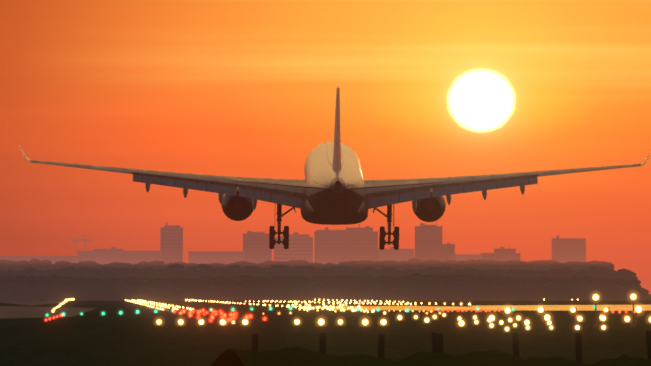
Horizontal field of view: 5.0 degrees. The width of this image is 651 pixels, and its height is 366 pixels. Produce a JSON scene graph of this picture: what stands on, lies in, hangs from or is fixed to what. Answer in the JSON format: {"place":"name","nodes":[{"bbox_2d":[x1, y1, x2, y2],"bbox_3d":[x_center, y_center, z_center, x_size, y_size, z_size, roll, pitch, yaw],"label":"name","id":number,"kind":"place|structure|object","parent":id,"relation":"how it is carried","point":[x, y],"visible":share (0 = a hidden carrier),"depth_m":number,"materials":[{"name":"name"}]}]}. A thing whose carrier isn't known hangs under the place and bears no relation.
{"place":"outdoors","nodes":[
{"label":"outdoors","id":0,"kind":"place"},
{"bbox_2d":[0,294,650,365],"bbox_3d":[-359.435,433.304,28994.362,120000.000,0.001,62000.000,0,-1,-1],"label":"ground","id":1,"kind":"structure","parent":0,"point":[112,336],"depth_m":386.26,"materials":[{"name":"green plant"}]},
{"bbox_2d":[0,300,470,322],"bbox_3d":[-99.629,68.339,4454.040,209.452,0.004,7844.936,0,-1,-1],"label":"runway","id":2,"kind":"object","parent":1,"relation":"on","point":[166,315],"visible":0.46,"depth_m":1002.38,"materials":[{"name":"grey asphalt"}]},
{"bbox_2d":[0,221,585,264],"bbox_3d":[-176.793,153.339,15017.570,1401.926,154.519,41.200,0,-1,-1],"label":"city buildings","id":3,"kind":"structure","parent":1,"relation":"on","point":[347,244],"depth_m":15000.55,"materials":[{"name":"grey"}]},
{"bbox_2d":[0,258,614,270],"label":"treeline","id":4,"kind":"object","parent":1,"relation":"on","point":[403,265],"visible":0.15,"depth_m":4268.82,"materials":[{"name":"green plant"}]},
{"bbox_2d":[0,264,641,287],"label":"treeline","id":5,"kind":"object","parent":1,"relation":"on","point":[182,271],"visible":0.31,"depth_m":3208.51,"materials":[{"name":"green plant"}]},
{"bbox_2d":[0,273,649,300],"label":"treeline","id":6,"kind":"object","parent":1,"relation":"on","point":[429,287],"visible":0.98,"depth_m":2370.50,"materials":[{"name":"green plant"}]},
{"bbox_2d":[49,300,650,331],"bbox_3d":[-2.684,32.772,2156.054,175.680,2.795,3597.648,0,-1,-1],"label":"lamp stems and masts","id":7,"kind":"object","parent":1,"relation":"on","point":[633,324],"visible":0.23,"depth_m":666.24,"materials":[{"name":"grey metal"}]},
{"bbox_2d":[45,293,650,330],"bbox_3d":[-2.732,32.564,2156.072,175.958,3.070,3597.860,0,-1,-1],"label":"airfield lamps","id":8,"kind":"object","parent":7,"relation":"attached to","point":[365,321],"visible":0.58,"depth_m":666.47,"materials":[{"name":"yellow glass"}]},
{"bbox_2d":[211,346,650,365],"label":"bushes","id":9,"kind":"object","parent":1,"relation":"on","point":[293,356],"depth_m":169.24,"materials":[{"name":"plant"}]},
{"bbox_2d":[252,331,650,361],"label":"perimeter fence","id":10,"kind":"object","parent":1,"relation":"on","point":[437,345],"visible":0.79,"depth_m":173.53,"materials":[{"name":"grey metal"}]},
{"bbox_2d":[0,0,650,293],"label":"sky","id":11,"kind":"structure","parent":0,"point":[235,88],"materials":[{"name":"orange"}]},
{"bbox_2d":[19,86,650,249],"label":"airliner","id":12,"kind":"object","parent":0,"point":[334,187],"visible":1,"depth_m":719.36,"materials":[{"name":"white paint"}]},
{"bbox_2d":[314,305,650,310],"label":"runway","id":13,"kind":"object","parent":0,"point":[579,307],"depth_m":1149.51,"materials":[{"name":"asphalt"}]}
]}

